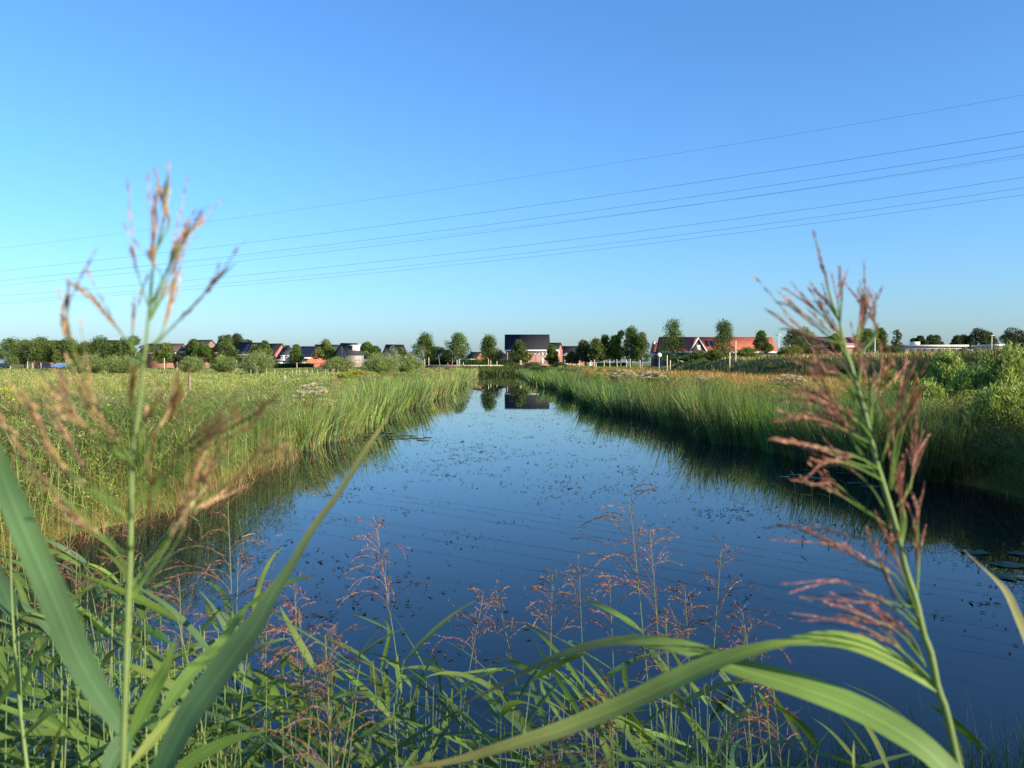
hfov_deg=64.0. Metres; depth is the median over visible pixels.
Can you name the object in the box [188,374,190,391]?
fence post
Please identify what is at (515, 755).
common reed
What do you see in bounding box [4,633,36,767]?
common reed
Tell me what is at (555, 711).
common reed
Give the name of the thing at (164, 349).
street tree
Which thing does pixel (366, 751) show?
common reed
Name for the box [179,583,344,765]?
common reed
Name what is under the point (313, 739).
common reed
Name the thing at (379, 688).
common reed
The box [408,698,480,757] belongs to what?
common reed
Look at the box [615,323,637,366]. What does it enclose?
tree
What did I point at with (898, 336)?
tree
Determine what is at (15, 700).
common reed
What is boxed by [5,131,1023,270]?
overhead line
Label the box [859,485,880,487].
lily pad
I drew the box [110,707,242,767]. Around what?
water herb
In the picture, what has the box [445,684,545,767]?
common reed
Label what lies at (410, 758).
common reed
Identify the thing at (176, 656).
common reed
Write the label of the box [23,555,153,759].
common reed
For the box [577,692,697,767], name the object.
common reed
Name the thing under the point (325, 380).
bank grass
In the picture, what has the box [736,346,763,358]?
shrub
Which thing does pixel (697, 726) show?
common reed
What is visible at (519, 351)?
tree
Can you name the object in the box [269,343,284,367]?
house
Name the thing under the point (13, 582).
common reed
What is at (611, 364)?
hedge
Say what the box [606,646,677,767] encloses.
common reed
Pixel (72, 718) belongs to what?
common reed
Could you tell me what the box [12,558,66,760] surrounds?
common reed
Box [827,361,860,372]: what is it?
shrub
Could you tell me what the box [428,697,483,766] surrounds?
common reed
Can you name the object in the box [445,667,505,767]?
common reed
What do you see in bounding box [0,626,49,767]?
common reed
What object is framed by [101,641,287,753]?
common reed
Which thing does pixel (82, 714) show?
common reed
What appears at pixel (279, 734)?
common reed
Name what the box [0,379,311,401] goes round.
tall dry grass
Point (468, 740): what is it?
common reed
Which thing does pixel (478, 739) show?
common reed
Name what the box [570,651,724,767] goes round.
common reed
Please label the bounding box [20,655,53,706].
common reed
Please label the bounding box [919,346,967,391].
willow
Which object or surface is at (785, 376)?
flowering clump
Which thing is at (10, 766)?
common reed
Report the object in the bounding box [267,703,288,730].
common reed
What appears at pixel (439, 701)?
common reed
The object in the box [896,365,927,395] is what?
willow
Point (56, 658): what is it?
common reed
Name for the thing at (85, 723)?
common reed
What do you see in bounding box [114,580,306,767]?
common reed
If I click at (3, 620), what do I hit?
common reed
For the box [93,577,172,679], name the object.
common reed
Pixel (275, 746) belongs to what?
common reed
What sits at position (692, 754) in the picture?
common reed
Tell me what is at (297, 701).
common reed
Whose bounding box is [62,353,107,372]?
willow shrub
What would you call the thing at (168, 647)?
common reed
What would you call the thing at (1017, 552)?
lily pad
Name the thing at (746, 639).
common reed
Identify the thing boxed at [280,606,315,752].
common reed
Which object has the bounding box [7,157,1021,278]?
overhead line
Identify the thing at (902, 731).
common reed
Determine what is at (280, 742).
common reed
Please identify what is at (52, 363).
house
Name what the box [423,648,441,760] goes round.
common reed
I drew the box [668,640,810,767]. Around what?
common reed
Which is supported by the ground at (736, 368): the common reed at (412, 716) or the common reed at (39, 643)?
the common reed at (39, 643)
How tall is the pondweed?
0.057 m
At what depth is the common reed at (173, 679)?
1.60 m
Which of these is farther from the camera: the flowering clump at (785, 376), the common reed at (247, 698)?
the flowering clump at (785, 376)
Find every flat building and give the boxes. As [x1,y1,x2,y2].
[887,342,968,353]
[971,344,1004,351]
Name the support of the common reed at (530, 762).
on the ground at (736, 368)
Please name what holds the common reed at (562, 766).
in the water
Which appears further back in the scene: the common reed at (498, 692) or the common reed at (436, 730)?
the common reed at (436, 730)
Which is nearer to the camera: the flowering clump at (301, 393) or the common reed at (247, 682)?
the common reed at (247, 682)
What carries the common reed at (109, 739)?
on the ground at (736, 368)
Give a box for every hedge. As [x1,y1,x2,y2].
[272,363,313,367]
[423,359,447,365]
[460,359,497,364]
[498,359,514,364]
[595,362,625,365]
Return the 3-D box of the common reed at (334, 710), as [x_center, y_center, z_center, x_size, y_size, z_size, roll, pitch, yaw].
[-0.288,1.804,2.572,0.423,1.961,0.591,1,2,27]
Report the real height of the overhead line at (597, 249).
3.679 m
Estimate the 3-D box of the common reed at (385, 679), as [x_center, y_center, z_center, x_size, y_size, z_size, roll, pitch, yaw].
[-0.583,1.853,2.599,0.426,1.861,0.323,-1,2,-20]
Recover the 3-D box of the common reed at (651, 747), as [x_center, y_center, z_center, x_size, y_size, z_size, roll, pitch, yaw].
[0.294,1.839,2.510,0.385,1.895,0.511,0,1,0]
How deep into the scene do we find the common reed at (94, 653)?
2.67 m
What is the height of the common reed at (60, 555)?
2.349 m
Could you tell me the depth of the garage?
217.93 m
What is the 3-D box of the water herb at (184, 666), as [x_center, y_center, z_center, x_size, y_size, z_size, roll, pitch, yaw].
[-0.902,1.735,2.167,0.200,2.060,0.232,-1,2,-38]
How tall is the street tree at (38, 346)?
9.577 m
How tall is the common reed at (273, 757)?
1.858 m
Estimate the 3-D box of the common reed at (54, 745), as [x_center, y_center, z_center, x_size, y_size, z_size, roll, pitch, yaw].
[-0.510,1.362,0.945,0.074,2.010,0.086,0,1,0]
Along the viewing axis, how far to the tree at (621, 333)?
199.13 m
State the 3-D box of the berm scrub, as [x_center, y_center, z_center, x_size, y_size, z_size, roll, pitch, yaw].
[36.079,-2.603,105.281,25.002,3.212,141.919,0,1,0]
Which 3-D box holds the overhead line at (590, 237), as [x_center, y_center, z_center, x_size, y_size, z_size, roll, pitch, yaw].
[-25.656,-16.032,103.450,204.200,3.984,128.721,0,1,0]
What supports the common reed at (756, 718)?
on the ground at (736, 368)
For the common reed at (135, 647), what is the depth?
2.05 m
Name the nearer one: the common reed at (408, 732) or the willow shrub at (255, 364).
the common reed at (408, 732)
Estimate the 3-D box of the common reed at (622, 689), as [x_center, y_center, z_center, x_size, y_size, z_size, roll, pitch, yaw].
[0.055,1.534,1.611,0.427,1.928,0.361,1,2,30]
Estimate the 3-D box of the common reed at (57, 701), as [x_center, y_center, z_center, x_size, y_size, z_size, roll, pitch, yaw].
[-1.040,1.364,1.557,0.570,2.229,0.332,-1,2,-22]
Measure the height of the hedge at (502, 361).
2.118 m
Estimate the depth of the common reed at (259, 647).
2.18 m
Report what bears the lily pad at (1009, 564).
on the water
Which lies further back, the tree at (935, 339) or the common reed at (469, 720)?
the tree at (935, 339)
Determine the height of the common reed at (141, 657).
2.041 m
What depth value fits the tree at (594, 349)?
189.12 m
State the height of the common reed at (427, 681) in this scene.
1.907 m
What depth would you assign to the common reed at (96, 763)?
1.59 m
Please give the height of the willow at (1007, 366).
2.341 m
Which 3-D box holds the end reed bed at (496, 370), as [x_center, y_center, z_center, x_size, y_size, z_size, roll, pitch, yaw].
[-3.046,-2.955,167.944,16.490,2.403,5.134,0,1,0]
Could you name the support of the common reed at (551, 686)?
on the ground at (736, 368)
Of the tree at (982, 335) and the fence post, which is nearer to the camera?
the fence post
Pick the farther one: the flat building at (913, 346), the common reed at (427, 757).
the flat building at (913, 346)
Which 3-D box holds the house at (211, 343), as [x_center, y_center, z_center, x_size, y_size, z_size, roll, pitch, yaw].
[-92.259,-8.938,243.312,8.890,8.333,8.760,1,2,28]
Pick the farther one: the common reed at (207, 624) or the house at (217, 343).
the house at (217, 343)
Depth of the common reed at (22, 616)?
1.99 m
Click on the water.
(978, 661)
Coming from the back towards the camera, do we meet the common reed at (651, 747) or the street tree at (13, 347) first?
the street tree at (13, 347)
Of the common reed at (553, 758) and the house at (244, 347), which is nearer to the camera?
the common reed at (553, 758)
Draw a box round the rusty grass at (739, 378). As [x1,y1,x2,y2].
[560,365,889,406]
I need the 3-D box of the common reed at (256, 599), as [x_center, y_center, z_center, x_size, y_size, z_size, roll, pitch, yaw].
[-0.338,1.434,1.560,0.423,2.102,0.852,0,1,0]
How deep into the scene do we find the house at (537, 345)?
226.11 m
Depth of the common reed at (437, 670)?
2.62 m
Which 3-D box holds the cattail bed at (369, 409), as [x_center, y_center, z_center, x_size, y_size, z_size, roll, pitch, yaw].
[-6.516,0.445,42.334,5.934,2.579,40.866,0,1,0]
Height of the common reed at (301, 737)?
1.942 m
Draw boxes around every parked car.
[0,363,10,368]
[35,363,50,367]
[51,363,65,367]
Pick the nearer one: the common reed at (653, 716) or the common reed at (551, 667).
the common reed at (551, 667)
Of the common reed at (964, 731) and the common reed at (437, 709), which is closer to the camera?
the common reed at (964, 731)
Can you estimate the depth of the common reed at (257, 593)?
1.78 m
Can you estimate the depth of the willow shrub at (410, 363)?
124.97 m
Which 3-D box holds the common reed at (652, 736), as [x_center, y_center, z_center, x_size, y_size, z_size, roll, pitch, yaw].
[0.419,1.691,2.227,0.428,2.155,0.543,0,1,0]
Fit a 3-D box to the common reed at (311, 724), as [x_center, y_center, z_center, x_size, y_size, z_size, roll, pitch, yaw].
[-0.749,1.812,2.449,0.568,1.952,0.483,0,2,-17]
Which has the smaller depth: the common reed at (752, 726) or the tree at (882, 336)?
the common reed at (752, 726)
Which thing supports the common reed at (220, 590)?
on the ground at (736, 368)
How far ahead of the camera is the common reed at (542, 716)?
2.15 m
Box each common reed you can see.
[0,161,312,767]
[0,535,80,767]
[0,548,151,767]
[0,551,34,767]
[0,554,17,730]
[0,556,36,755]
[0,567,111,743]
[0,582,141,767]
[0,600,78,767]
[0,609,117,762]
[0,617,36,762]
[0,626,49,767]
[0,628,71,759]
[0,628,106,723]
[0,636,32,767]
[0,661,206,767]
[0,671,68,767]
[0,676,70,759]
[0,680,72,767]
[1,545,62,767]
[1,567,37,721]
[2,541,214,767]
[3,648,30,767]
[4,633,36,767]
[7,543,82,767]
[7,578,25,724]
[7,618,95,766]
[8,585,104,751]
[9,538,108,732]
[9,563,109,749]
[9,608,121,752]
[10,547,105,760]
[10,593,48,756]
[10,641,25,667]
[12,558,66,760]
[12,637,181,767]
[13,608,149,719]
[15,562,92,751]
[15,646,100,763]
[16,610,119,767]
[16,612,106,764]
[19,588,119,767]
[20,614,136,767]
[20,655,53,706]
[21,610,148,733]
[22,612,89,767]
[22,614,43,709]
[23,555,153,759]
[23,613,149,765]
[24,591,120,752]
[28,584,170,767]
[28,588,137,760]
[30,597,132,766]
[30,606,45,766]
[31,527,120,766]
[31,651,111,739]
[32,518,185,767]
[33,571,119,755]
[33,670,81,765]
[35,585,126,767]
[40,640,126,765]
[40,653,145,767]
[47,624,169,767]
[49,579,154,755]
[50,539,176,703]
[51,563,132,749]
[51,720,64,767]
[53,573,162,732]
[57,559,128,765]
[60,636,152,767]
[63,620,160,751]
[70,649,195,767]
[73,571,210,767]
[77,669,241,767]
[84,527,195,695]
[84,607,243,755]
[85,614,189,750]
[88,638,245,742]
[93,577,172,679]
[97,611,218,741]
[98,604,219,732]
[101,635,178,767]
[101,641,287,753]
[108,660,148,730]
[111,518,285,767]
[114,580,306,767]
[114,581,273,765]
[117,556,158,701]
[121,632,172,711]
[130,660,151,683]
[131,576,213,754]
[132,649,311,767]
[133,538,237,765]
[133,548,281,767]
[133,620,281,761]
[144,598,218,765]
[144,702,240,767]
[150,402,395,767]
[154,600,270,767]
[157,489,292,754]
[161,673,180,740]
[169,672,221,755]
[177,547,280,761]
[177,580,282,767]
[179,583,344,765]
[179,592,258,767]
[179,606,263,765]
[182,611,368,759]
[182,627,306,767]
[194,605,328,765]
[195,659,346,767]
[199,574,392,767]
[207,572,343,766]
[208,662,254,752]
[217,681,295,767]
[221,660,275,766]
[221,730,323,747]
[223,661,260,763]
[224,574,355,767]
[227,633,292,767]
[230,680,337,767]
[233,638,326,748]
[235,671,322,758]
[243,604,357,749]
[243,666,346,767]
[243,670,283,767]
[245,645,300,764]
[247,659,390,767]
[252,675,356,767]
[256,706,342,762]
[258,654,401,766]
[264,693,313,765]
[265,632,308,766]
[265,663,389,767]
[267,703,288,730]
[270,690,310,767]
[272,611,359,767]
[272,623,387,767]
[274,654,373,767]
[276,691,397,767]
[278,686,319,767]
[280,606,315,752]
[280,652,308,767]
[280,702,339,767]
[280,715,288,753]
[291,660,390,765]
[292,660,425,767]
[293,696,301,764]
[302,710,357,747]
[305,694,370,766]
[308,658,411,767]
[314,655,397,767]
[315,678,379,762]
[316,633,381,767]
[318,618,395,767]
[318,652,441,765]
[320,515,429,765]
[325,615,430,767]
[327,684,456,765]
[329,700,407,767]
[330,676,416,754]
[331,693,439,767]
[332,661,396,767]
[333,689,364,767]
[344,628,455,767]
[350,603,477,767]
[353,652,433,760]
[362,728,372,767]
[365,720,424,767]
[371,682,420,764]
[376,659,447,751]
[378,641,505,767]
[381,697,459,767]
[382,588,514,767]
[382,600,515,767]
[388,729,445,767]
[399,671,469,761]
[404,229,962,767]
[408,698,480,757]
[414,653,468,767]
[414,703,493,761]
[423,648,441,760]
[425,671,513,767]
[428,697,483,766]
[429,666,542,767]
[431,701,471,767]
[433,688,543,767]
[444,579,530,760]
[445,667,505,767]
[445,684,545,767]
[459,676,536,767]
[460,651,521,767]
[460,739,506,767]
[461,719,525,767]
[469,654,577,767]
[472,654,650,767]
[476,732,520,767]
[478,671,547,767]
[478,684,524,767]
[484,701,559,759]
[485,692,558,767]
[488,675,497,758]
[494,694,610,762]
[495,687,576,766]
[496,692,581,767]
[497,569,583,767]
[499,683,594,767]
[500,700,549,767]
[507,664,564,767]
[512,554,593,767]
[515,674,568,767]
[518,712,611,767]
[520,653,587,767]
[525,715,582,767]
[532,637,588,765]
[535,669,607,766]
[535,669,622,767]
[540,571,649,767]
[540,677,561,757]
[541,675,620,767]
[542,665,627,767]
[551,668,638,767]
[555,653,617,767]
[556,683,620,767]
[559,528,673,767]
[562,476,682,765]
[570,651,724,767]
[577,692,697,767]
[578,670,752,767]
[593,726,628,764]
[598,680,666,767]
[600,582,735,767]
[602,718,715,767]
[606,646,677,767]
[611,604,726,767]
[612,726,649,767]
[619,687,656,767]
[623,720,660,767]
[625,713,640,767]
[629,653,702,767]
[632,673,723,767]
[634,696,689,767]
[647,677,713,767]
[654,701,668,766]
[655,669,733,767]
[659,698,707,767]
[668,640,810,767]
[671,667,707,767]
[672,681,766,767]
[683,536,792,767]
[685,719,792,767]
[686,737,759,767]
[691,750,727,761]
[695,601,792,766]
[700,718,851,767]
[703,695,750,767]
[704,682,732,767]
[710,715,789,767]
[711,680,816,766]
[719,686,833,767]
[726,713,777,767]
[733,697,753,765]
[739,738,911,767]
[751,695,819,767]
[756,690,771,766]
[757,705,804,761]
[765,686,807,766]
[796,683,928,767]
[801,484,807,521]
[818,468,829,513]
[823,706,963,767]
[838,713,870,761]
[852,743,854,767]
[864,725,888,767]
[928,702,982,767]
[964,550,1023,641]
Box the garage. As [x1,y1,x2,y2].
[584,360,591,365]
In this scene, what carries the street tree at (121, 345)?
on the ground at (736, 368)
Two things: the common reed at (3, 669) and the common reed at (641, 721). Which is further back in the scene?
the common reed at (641, 721)
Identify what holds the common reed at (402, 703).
on the ground at (736, 368)
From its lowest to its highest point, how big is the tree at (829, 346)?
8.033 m
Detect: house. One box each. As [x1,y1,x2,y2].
[34,340,77,367]
[94,340,135,366]
[139,343,184,367]
[179,340,216,367]
[210,340,235,367]
[235,342,261,367]
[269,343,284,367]
[275,348,292,363]
[291,346,324,366]
[315,344,338,352]
[334,343,364,366]
[382,344,405,361]
[433,350,443,358]
[465,352,483,359]
[498,354,505,364]
[504,334,549,365]
[549,343,563,365]
[562,346,576,365]
[650,341,656,366]
[803,337,859,354]
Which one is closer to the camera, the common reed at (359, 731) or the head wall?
the common reed at (359, 731)
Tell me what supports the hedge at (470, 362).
on the ground at (736, 368)
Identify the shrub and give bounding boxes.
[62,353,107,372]
[99,352,148,373]
[176,355,206,372]
[207,354,240,371]
[232,348,280,373]
[320,356,357,371]
[359,350,402,374]
[383,345,402,362]
[395,352,425,371]
[502,362,520,366]
[520,361,541,369]
[530,365,548,371]
[551,362,567,367]
[677,355,691,361]
[687,349,707,359]
[701,349,725,360]
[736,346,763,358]
[762,364,785,368]
[775,344,802,355]
[804,346,827,355]
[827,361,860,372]
[877,345,904,353]
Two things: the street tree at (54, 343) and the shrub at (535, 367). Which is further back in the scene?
the street tree at (54, 343)
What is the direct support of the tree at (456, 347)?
on the ground at (736, 368)
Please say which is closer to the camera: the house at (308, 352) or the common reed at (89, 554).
the common reed at (89, 554)
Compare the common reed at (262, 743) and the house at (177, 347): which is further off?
the house at (177, 347)
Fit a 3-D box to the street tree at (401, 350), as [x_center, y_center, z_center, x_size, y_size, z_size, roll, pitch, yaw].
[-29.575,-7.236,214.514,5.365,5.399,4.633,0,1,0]
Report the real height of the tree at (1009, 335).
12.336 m
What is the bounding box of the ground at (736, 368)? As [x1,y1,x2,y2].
[0,355,1023,561]
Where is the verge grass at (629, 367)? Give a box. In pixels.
[432,359,720,372]
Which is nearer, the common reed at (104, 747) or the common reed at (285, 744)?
the common reed at (104, 747)
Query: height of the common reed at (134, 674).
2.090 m
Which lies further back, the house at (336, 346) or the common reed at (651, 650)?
the house at (336, 346)
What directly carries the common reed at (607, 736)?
on the ground at (736, 368)
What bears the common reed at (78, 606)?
on the ground at (736, 368)
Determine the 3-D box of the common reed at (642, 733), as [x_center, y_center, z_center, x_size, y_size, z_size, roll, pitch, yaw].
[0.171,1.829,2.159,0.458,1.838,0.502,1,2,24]
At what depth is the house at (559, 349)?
229.44 m
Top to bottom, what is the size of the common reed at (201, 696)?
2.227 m
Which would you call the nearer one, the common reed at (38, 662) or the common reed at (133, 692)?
the common reed at (38, 662)
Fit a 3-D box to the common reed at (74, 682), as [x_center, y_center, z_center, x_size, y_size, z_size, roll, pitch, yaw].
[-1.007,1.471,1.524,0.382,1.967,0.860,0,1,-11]
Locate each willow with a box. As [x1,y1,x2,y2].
[864,368,902,394]
[886,375,953,418]
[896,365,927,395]
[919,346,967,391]
[947,362,999,404]
[958,375,1023,460]
[966,339,1023,394]
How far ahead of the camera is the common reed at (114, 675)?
1.90 m
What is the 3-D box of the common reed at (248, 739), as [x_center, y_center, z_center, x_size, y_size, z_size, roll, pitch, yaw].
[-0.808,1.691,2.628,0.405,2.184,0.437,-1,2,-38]
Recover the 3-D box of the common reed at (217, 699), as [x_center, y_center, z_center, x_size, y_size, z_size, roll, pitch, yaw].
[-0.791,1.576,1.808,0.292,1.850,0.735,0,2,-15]
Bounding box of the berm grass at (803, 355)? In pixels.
[674,347,1022,365]
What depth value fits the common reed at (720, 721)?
1.86 m
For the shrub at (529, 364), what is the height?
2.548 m
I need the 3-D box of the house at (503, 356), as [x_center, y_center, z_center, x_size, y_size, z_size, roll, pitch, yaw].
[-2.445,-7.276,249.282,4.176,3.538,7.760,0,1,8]
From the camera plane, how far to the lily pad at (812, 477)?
17.79 m
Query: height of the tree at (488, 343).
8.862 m
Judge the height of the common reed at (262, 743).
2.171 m
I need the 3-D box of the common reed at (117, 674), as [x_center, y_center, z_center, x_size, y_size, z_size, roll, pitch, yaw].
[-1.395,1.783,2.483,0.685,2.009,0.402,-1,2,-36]
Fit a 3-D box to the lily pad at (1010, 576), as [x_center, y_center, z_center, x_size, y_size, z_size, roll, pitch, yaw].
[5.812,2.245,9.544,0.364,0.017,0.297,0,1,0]
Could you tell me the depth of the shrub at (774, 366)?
85.03 m
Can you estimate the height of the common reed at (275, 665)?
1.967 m
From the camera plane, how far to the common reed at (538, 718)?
2.45 m
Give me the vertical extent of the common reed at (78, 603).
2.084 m
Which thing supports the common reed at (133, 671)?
in the water
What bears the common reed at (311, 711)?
on the ground at (736, 368)
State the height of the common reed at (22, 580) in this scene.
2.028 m
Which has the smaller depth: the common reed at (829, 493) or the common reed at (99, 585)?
the common reed at (99, 585)
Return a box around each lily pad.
[802,476,820,478]
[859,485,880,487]
[961,549,987,554]
[990,561,1023,567]
[993,573,1023,579]
[1008,550,1023,555]
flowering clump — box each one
[0,386,19,412]
[286,382,335,417]
[335,370,380,379]
[610,369,637,384]
[635,371,667,383]
[769,374,809,390]
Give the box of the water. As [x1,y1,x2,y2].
[0,375,1023,767]
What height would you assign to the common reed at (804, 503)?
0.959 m
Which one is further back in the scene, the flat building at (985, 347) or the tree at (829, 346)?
the flat building at (985, 347)
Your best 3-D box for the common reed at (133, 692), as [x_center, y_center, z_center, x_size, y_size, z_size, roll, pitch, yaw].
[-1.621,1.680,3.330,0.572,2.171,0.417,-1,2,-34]
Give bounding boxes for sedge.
[639,692,1023,767]
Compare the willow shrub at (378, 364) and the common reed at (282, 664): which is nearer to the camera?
the common reed at (282, 664)
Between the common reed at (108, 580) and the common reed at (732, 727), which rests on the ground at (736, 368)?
the common reed at (732, 727)
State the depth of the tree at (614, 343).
189.38 m
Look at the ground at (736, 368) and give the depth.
15.61 m
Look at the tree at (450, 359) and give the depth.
211.64 m
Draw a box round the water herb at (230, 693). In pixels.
[169,631,251,767]
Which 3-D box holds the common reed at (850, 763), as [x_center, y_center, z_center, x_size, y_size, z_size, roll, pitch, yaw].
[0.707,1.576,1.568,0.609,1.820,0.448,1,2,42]
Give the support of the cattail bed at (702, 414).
in the water
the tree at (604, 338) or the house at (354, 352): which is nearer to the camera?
the tree at (604, 338)
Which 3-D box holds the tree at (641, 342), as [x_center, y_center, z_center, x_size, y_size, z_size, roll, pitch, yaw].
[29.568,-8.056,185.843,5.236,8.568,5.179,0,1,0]
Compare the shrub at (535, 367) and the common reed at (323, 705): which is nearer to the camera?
the common reed at (323, 705)
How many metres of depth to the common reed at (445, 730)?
1.75 m
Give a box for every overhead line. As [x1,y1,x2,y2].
[0,155,1019,285]
[4,146,1023,280]
[4,195,1019,303]
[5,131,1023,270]
[7,95,1020,247]
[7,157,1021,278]
[7,177,1022,295]
[12,188,1018,300]
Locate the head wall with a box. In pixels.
[425,365,500,367]
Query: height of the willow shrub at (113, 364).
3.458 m
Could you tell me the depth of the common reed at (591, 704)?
2.36 m
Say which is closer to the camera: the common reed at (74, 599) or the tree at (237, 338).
the common reed at (74, 599)
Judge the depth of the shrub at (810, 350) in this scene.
95.59 m
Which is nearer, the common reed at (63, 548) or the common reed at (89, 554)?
the common reed at (63, 548)
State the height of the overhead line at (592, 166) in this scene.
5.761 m
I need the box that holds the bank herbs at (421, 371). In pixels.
[0,367,463,526]
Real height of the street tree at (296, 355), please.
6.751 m
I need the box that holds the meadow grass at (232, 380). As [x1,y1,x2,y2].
[0,367,422,395]
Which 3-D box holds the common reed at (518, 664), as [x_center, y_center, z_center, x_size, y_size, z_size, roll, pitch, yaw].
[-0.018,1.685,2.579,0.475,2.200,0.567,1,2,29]
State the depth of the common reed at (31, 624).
1.56 m
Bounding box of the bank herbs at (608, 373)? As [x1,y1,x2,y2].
[539,366,1023,462]
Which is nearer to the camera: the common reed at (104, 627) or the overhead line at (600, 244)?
the common reed at (104, 627)
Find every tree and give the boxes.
[0,336,30,364]
[9,339,40,367]
[23,335,63,362]
[44,339,64,362]
[52,337,80,363]
[70,340,97,361]
[77,334,120,361]
[102,341,125,359]
[113,334,146,360]
[149,341,186,367]
[183,339,203,358]
[190,340,216,367]
[215,335,240,359]
[217,333,246,346]
[248,344,260,358]
[258,340,273,355]
[287,344,304,367]
[312,337,335,360]
[360,340,377,359]
[390,346,406,358]
[407,331,438,364]
[437,352,455,362]
[440,332,474,364]
[474,333,501,364]
[509,339,534,362]
[544,343,559,366]
[564,351,579,363]
[572,339,589,362]
[586,338,606,365]
[599,334,613,360]
[605,334,622,366]
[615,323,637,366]
[617,329,629,365]
[630,331,653,366]
[657,316,689,363]
[710,318,737,356]
[752,330,774,356]
[781,326,814,350]
[824,333,841,352]
[855,327,879,352]
[871,327,888,351]
[891,329,903,350]
[909,335,930,344]
[926,334,944,344]
[949,334,964,344]
[959,334,977,348]
[969,328,997,344]
[987,336,997,343]
[997,327,1023,347]
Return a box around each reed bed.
[0,380,356,568]
[460,364,528,374]
[814,399,1023,510]
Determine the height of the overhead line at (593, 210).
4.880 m
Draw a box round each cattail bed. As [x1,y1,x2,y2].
[222,371,452,451]
[387,367,479,397]
[514,367,611,397]
[555,370,1023,489]
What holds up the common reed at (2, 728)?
in the water
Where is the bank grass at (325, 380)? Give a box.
[65,368,448,450]
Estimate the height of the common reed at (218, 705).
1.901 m
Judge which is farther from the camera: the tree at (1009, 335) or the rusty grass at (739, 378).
the tree at (1009, 335)
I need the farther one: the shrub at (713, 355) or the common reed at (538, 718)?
the shrub at (713, 355)
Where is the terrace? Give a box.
[655,337,776,366]
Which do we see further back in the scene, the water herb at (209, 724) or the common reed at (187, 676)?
the water herb at (209, 724)
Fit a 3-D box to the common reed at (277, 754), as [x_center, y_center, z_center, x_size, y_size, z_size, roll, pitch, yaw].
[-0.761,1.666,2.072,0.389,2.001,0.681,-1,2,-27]
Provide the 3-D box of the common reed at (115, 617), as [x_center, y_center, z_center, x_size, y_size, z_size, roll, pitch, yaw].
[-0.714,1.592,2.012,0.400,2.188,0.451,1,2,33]
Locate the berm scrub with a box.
[626,341,1023,381]
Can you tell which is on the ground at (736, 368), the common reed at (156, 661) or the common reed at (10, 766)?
the common reed at (156, 661)
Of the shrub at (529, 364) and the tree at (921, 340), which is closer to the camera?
the shrub at (529, 364)
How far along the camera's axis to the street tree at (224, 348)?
222.76 m
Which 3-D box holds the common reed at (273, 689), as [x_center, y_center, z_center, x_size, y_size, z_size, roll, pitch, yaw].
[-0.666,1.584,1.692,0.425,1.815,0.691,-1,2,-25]
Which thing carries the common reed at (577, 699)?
on the ground at (736, 368)
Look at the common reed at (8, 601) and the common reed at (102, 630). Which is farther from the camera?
the common reed at (102, 630)
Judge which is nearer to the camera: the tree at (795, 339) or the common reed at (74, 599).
the common reed at (74, 599)
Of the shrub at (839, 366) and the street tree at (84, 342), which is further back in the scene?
the street tree at (84, 342)
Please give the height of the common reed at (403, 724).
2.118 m
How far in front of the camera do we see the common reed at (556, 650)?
3.14 m
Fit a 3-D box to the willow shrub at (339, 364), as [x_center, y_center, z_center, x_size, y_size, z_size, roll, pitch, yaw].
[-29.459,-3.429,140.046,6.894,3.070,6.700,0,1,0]
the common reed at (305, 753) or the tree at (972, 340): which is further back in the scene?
the tree at (972, 340)
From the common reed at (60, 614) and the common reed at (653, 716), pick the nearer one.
the common reed at (60, 614)
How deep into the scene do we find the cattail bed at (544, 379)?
80.31 m
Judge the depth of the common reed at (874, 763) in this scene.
1.78 m
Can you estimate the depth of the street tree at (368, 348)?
220.81 m
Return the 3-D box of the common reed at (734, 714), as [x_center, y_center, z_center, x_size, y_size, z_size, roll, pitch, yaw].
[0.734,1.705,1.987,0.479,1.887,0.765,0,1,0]
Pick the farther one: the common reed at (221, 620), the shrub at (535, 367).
the shrub at (535, 367)
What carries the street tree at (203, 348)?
on the ground at (736, 368)
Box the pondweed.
[23,392,1021,662]
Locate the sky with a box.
[0,0,1023,362]
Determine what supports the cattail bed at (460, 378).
in the water
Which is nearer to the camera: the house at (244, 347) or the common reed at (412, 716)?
the common reed at (412, 716)
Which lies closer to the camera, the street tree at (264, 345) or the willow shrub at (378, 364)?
the willow shrub at (378, 364)
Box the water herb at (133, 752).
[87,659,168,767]
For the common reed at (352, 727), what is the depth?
1.73 m
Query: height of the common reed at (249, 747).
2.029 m
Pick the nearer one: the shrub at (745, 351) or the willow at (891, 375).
the willow at (891, 375)
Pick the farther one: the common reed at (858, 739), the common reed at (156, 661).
the common reed at (858, 739)
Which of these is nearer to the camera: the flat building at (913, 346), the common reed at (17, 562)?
the common reed at (17, 562)
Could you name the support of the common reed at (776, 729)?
on the ground at (736, 368)
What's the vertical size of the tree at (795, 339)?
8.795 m
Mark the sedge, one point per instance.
(969, 763)
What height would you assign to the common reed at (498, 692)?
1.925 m
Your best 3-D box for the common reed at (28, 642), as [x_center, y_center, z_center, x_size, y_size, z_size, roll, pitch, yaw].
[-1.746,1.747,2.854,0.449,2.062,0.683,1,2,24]
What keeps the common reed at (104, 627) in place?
on the ground at (736, 368)
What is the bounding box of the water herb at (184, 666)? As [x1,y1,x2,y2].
[137,648,203,747]
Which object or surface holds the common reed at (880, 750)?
on the ground at (736, 368)
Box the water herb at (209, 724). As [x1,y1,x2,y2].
[138,645,232,767]

